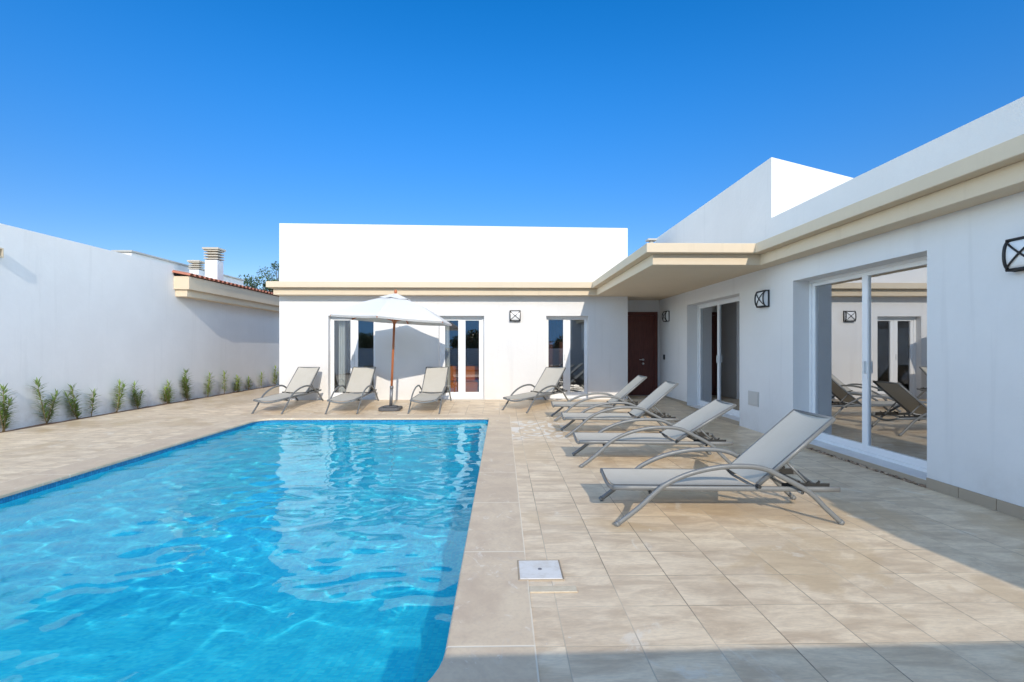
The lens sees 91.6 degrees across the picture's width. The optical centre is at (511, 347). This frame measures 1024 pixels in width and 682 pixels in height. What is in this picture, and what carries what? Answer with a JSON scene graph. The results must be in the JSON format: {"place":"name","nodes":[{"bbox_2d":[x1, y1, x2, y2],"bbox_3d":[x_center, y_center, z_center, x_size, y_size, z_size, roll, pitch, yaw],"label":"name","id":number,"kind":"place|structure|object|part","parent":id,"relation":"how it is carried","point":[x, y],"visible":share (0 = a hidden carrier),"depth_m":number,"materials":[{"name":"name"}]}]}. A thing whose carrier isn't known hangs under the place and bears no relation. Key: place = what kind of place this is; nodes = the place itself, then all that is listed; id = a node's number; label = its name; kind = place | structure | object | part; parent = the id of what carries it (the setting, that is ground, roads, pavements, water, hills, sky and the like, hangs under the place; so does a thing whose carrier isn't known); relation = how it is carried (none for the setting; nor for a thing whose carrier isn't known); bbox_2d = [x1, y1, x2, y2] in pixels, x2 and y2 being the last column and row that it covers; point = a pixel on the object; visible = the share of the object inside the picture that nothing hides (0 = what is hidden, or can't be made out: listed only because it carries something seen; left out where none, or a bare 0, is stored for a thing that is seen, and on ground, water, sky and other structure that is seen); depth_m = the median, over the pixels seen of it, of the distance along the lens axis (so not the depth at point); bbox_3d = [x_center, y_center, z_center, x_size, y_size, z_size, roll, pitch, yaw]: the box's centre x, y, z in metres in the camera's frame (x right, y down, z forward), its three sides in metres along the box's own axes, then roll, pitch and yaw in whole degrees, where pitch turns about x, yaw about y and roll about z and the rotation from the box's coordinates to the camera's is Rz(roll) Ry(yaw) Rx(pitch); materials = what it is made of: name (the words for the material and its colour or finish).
{"place":"outdoors","nodes":[
{"label":"outdoors","id":0,"kind":"place"},
{"bbox_2d":[0,386,1023,681],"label":"terrace","id":1,"kind":"structure","parent":0,"point":[894,580],"depth_m":3.06,"materials":[{"name":"beige tile"}]},
{"bbox_2d":[0,419,488,502],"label":"pool basin","id":2,"kind":"object","parent":1,"relation":"in","point":[35,490],"visible":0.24,"depth_m":6.76,"materials":[{"name":"blue tile"}]},
{"bbox_2d":[0,422,487,681],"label":"pool water","id":3,"kind":"structure","parent":2,"relation":"in","point":[300,552],"depth_m":3.22,"materials":[{"name":"blue liquid"}]},
{"bbox_2d":[0,415,539,681],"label":"pool coping","id":4,"kind":"object","parent":2,"relation":"on","point":[491,636],"visible":0.98,"depth_m":3.07,"materials":[{"name":"stone"}]},
{"bbox_2d":[251,367,323,413],"bbox_3d":[-4.643,0.873,10.410,0.632,0.781,1.695,0,3,6],"label":"sun lounger","id":5,"kind":"object","parent":1,"relation":"on","point":[301,381],"visible":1,"depth_m":10.75,"materials":[{"name":"grey fabric"}]},
{"bbox_2d":[325,367,378,413],"bbox_3d":[-3.304,0.873,10.405,0.632,0.781,1.695,0,3,-1],"label":"sun lounger","id":6,"kind":"object","parent":1,"relation":"on","point":[359,383],"visible":1,"depth_m":10.76,"materials":[{"name":"grey fabric"}]},
{"bbox_2d":[330,289,451,410],"bbox_3d":[-2.380,0.051,10.090,2.206,2.436,2.488,0,0,-1],"label":"parasol","id":7,"kind":"object","parent":1,"relation":"on","point":[395,308],"visible":1,"depth_m":9.54,"materials":[{"name":"white fabric"}]},
{"bbox_2d":[407,367,451,413],"bbox_3d":[-1.696,0.873,10.447,0.632,0.781,1.695,0,3,1],"label":"sun lounger","id":8,"kind":"object","parent":1,"relation":"on","point":[433,388],"visible":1,"depth_m":10.81,"materials":[{"name":"grey fabric"}]},
{"bbox_2d":[502,367,568,412],"bbox_3d":[0.522,0.874,10.559,0.632,0.781,1.695,0,3,36],"label":"sun lounger","id":9,"kind":"object","parent":1,"relation":"on","point":[550,377],"visible":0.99,"depth_m":10.82,"materials":[{"name":"grey fabric"}]},
{"bbox_2d":[517,560,564,580],"bbox_3d":[0.162,1.295,2.899,0.257,0.010,0.256,0,0,-1],"label":"skimmer lid","id":10,"kind":"object","parent":1,"relation":"on","point":[539,570],"visible":1,"depth_m":2.88,"materials":[{"name":"plastic"}]},
{"bbox_2d":[529,586,577,607],"bbox_3d":[0.221,1.297,2.588,0.258,0.006,0.227,0,0,-1],"label":"mortar strip","id":11,"kind":"object","parent":1,"relation":"on","point":[542,589],"visible":1,"depth_m":2.66,"materials":[{"name":"beige concrete"}]},
{"bbox_2d":[551,375,646,420],"bbox_3d":[1.572,0.915,9.052,1.695,0.791,0.632,0,0,-1],"label":"sun lounger","id":12,"kind":"object","parent":1,"relation":"on","point":[628,388],"visible":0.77,"depth_m":9.05,"materials":[{"name":"grey fabric"}]},
{"bbox_2d":[560,381,680,437],"bbox_3d":[1.602,0.915,7.483,1.695,0.791,0.632,0,0,-1],"label":"sun lounger","id":13,"kind":"object","parent":1,"relation":"on","point":[651,400],"visible":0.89,"depth_m":7.46,"materials":[{"name":"grey fabric"}]},
{"bbox_2d":[572,399,736,467],"bbox_3d":[1.589,0.966,5.692,1.738,0.689,0.632,0,0,-1],"label":"sun lounger","id":14,"kind":"object","parent":1,"relation":"on","point":[689,426],"visible":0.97,"depth_m":5.62,"materials":[{"name":"grey fabric"}]},
{"bbox_2d":[599,409,844,526],"bbox_3d":[1.582,0.915,3.932,1.695,0.791,0.632,0,0,-1],"label":"sun lounger","id":15,"kind":"object","parent":1,"relation":"on","point":[776,448],"visible":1,"depth_m":3.86,"materials":[{"name":"grey fabric"}]},
{"bbox_2d":[0,0,1023,290],"label":"sky","id":16,"kind":"structure","parent":0,"point":[172,130],"materials":[{"name":"blue"}]},
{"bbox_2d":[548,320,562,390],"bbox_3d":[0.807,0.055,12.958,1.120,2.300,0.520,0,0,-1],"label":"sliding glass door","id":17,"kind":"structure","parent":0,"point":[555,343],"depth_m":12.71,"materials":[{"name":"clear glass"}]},
{"bbox_3d":[1.092,0.045,12.713,0.540,2.200,0.019,0,0,-1],"label":"door","id":18,"kind":"part","parent":17,"relation":"part of","materials":[{"name":"clear glass"}]},
{"label":"ground","id":19,"kind":"structure","parent":0,"visible":0},
{"bbox_2d":[0,223,173,431],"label":"garden wall","id":20,"kind":"structure","parent":19,"relation":"on","point":[100,321],"depth_m":9.19,"materials":[{"name":"grey paint"}]},
{"bbox_2d":[0,385,275,432],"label":"soil bed","id":21,"kind":"object","parent":19,"relation":"on","point":[43,424],"visible":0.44,"depth_m":9.96,"materials":[{"name":"brown soil"}]},
{"bbox_2d":[0,383,17,431],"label":"oleander","id":22,"kind":"object","parent":21,"relation":"on","point":[6,416],"visible":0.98,"depth_m":7.72,"materials":[{"name":"green plant"}]},
{"bbox_2d":[26,376,67,423],"bbox_3d":[-7.862,0.896,8.416,0.351,0.857,0.663,0,0,-1],"label":"oleander","id":23,"kind":"object","parent":21,"relation":"on","point":[53,399],"visible":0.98,"depth_m":8.41,"materials":[{"name":"green plant"}]},
{"bbox_2d":[62,383,86,418],"bbox_3d":[-7.842,0.979,8.942,0.339,0.691,0.558,0,0,-17],"label":"oleander","id":24,"kind":"object","parent":21,"relation":"on","point":[76,411],"visible":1,"depth_m":8.96,"materials":[{"name":"green plant"}]},
{"bbox_2d":[83,389,101,416],"bbox_3d":[-7.867,1.037,9.385,0.323,0.570,0.343,0,0,-1],"label":"oleander","id":25,"kind":"object","parent":21,"relation":"on","point":[92,399],"visible":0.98,"depth_m":9.38,"materials":[{"name":"green plant"}]},
{"bbox_2d":[112,378,130,412],"bbox_3d":[-7.885,0.977,10.043,0.372,0.694,0.475,0,0,-1],"label":"oleander","id":26,"kind":"object","parent":21,"relation":"on","point":[119,396],"visible":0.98,"depth_m":10.01,"materials":[{"name":"green plant"}]},
{"bbox_2d":[129,381,145,408],"bbox_3d":[-7.890,0.999,10.501,0.351,0.648,0.469,0,0,-1],"label":"oleander","id":27,"kind":"object","parent":21,"relation":"on","point":[136,399],"visible":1,"depth_m":10.51,"materials":[{"name":"green plant"}]},
{"bbox_2d":[158,379,176,403],"bbox_3d":[-7.929,1.027,11.489,0.348,0.596,0.511,0,0,-1],"label":"oleander","id":28,"kind":"object","parent":21,"relation":"on","point":[168,396],"visible":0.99,"depth_m":11.49,"materials":[{"name":"green plant"}]},
{"bbox_2d":[180,368,193,400],"bbox_3d":[-7.918,0.910,12.132,0.382,0.830,0.427,0,0,-1],"label":"oleander","id":29,"kind":"object","parent":21,"relation":"on","point":[185,386],"visible":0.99,"depth_m":12.12,"materials":[{"name":"green plant"}]},
{"bbox_2d":[203,373,216,396],"bbox_3d":[-7.939,0.972,13.108,0.342,0.702,0.388,0,0,-1],"label":"oleander","id":30,"kind":"object","parent":21,"relation":"on","point":[208,386],"visible":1,"depth_m":13.10,"materials":[{"name":"green plant"}]},
{"bbox_2d":[221,371,229,393],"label":"oleander","id":31,"kind":"object","parent":21,"relation":"on","point":[224,387],"visible":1,"depth_m":13.81,"materials":[{"name":"green plant"}]},
{"bbox_2d":[233,374,241,391],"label":"oleander","id":32,"kind":"object","parent":21,"relation":"on","point":[237,382],"visible":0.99,"depth_m":14.52,"materials":[{"name":"green plant"}]},
{"bbox_2d":[246,376,253,389],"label":"oleander","id":33,"kind":"object","parent":21,"relation":"on","point":[248,384],"visible":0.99,"depth_m":15.19,"materials":[{"name":"green plant"}]},
{"bbox_2d":[272,365,278,384],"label":"oleander","id":34,"kind":"object","parent":21,"relation":"on","point":[275,375],"visible":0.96,"depth_m":16.95,"materials":[{"name":"green plant"}]},
{"bbox_2d":[111,247,278,401],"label":"neighbour house","id":35,"kind":"structure","parent":19,"relation":"on","point":[228,325],"depth_m":13.88,"materials":[{"name":"grey paint"}]},
{"bbox_2d":[239,273,276,292],"bbox_3d":[-11.952,-1.081,23.720,2.804,4.975,2.592,0,0,-1],"label":"tree","id":36,"kind":"object","parent":19,"relation":"on","point":[250,283],"visible":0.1,"depth_m":23.31,"materials":[{"name":"green plant"}]},
{"bbox_2d":[256,261,278,280],"bbox_3d":[-12.499,-1.599,26.802,1.803,6.009,2.182,0,0,-1],"label":"tree","id":37,"kind":"object","parent":19,"relation":"on","point":[273,266],"visible":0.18,"depth_m":26.44,"materials":[{"name":"green plant"}]},
{"bbox_2d":[266,97,1023,519],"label":"villa","id":38,"kind":"object","parent":19,"relation":"on","point":[884,329],"visible":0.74,"depth_m":7.12,"materials":[{"name":"white paint"}]},
{"bbox_2d":[339,320,345,392],"bbox_3d":[-4.042,0.065,11.843,0.160,2.230,0.078,0,0,-1],"label":"curtain","id":39,"kind":"object","parent":38,"relation":"hanging from","point":[342,347],"visible":0.64,"depth_m":11.86,"materials":[{"name":"white fabric"}]},
{"bbox_2d":[330,316,374,398],"bbox_3d":[-3.683,0.239,11.615,1.068,1.923,0.110,0,0,-1],"label":"patio door","id":40,"kind":"structure","parent":38,"relation":"in","point":[354,323],"depth_m":11.59,"materials":[{"name":"white"}]},
{"bbox_2d":[445,321,450,391],"bbox_3d":[-1.564,0.065,11.892,0.200,2.230,0.078,0,0,-1],"label":"curtain","id":41,"kind":"object","parent":38,"relation":"hanging from","point":[447,346],"visible":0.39,"depth_m":11.89,"materials":[{"name":"white fabric"}]},
{"bbox_2d":[440,316,483,398],"bbox_3d":[-1.168,0.239,11.664,1.042,1.923,0.110,0,0,-1],"label":"patio door","id":42,"kind":"structure","parent":38,"relation":"in","point":[461,394],"depth_m":11.64,"materials":[{"name":"white"}]},
{"bbox_2d":[450,366,478,391],"bbox_3d":[-1.394,0.820,12.465,1.560,0.670,0.880,0,0,-1],"label":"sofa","id":43,"kind":"object","parent":38,"relation":"in","point":[472,378],"visible":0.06,"depth_m":12.72,"materials":[{"name":"orange fabric"}]},
{"bbox_2d":[510,310,520,320],"bbox_3d":[0.072,-0.721,11.449,0.259,0.250,0.107,0,0,-1],"label":"wall lamp","id":44,"kind":"object","parent":38,"relation":"attached to","point":[515,315],"visible":1,"depth_m":11.42,"materials":[{"name":"black metal"}]},
{"bbox_2d":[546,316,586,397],"bbox_3d":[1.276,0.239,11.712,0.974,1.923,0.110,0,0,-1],"label":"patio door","id":45,"kind":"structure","parent":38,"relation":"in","point":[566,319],"depth_m":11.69,"materials":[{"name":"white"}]},
{"bbox_2d":[628,312,657,394],"bbox_3d":[3.172,0.161,12.434,0.931,2.078,0.059,0,0,-1],"label":"front door","id":46,"kind":"structure","parent":38,"relation":"in","point":[642,326],"depth_m":12.44,"materials":[{"name":"brown wood"}]},
{"bbox_2d":[662,311,669,321],"bbox_3d":[3.645,-0.730,11.823,0.107,0.250,0.259,0,0,-1],"label":"wall lamp","id":47,"kind":"object","parent":38,"relation":"attached to","point":[665,316],"visible":1,"depth_m":11.71,"materials":[{"name":"black metal"}]},
{"bbox_2d":[697,296,738,416],"bbox_3d":[4.002,0.168,9.430,0.110,2.125,2.340,0,0,-1],"label":"patio door","id":48,"kind":"structure","parent":38,"relation":"in","point":[717,321],"depth_m":9.59,"materials":[{"name":"white"}]},
{"bbox_2d":[754,290,769,307],"bbox_3d":[3.731,-0.720,7.444,0.107,0.250,0.259,0,0,-1],"label":"wall lamp","id":49,"kind":"object","parent":38,"relation":"attached to","point":[762,299],"visible":1,"depth_m":7.37,"materials":[{"name":"white glass"}]},
{"bbox_2d":[809,256,926,472],"bbox_3d":[4.075,0.168,5.678,0.110,2.125,2.125,0,0,-1],"label":"patio door","id":50,"kind":"structure","parent":38,"relation":"in","point":[868,327],"depth_m":5.61,"materials":[{"name":"white"}]},
{"bbox_2d":[1002,236,1023,271],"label":"wall lamp","id":51,"kind":"object","parent":38,"relation":"attached to","point":[1012,254],"visible":1,"depth_m":3.75,"materials":[{"name":"white glass"}]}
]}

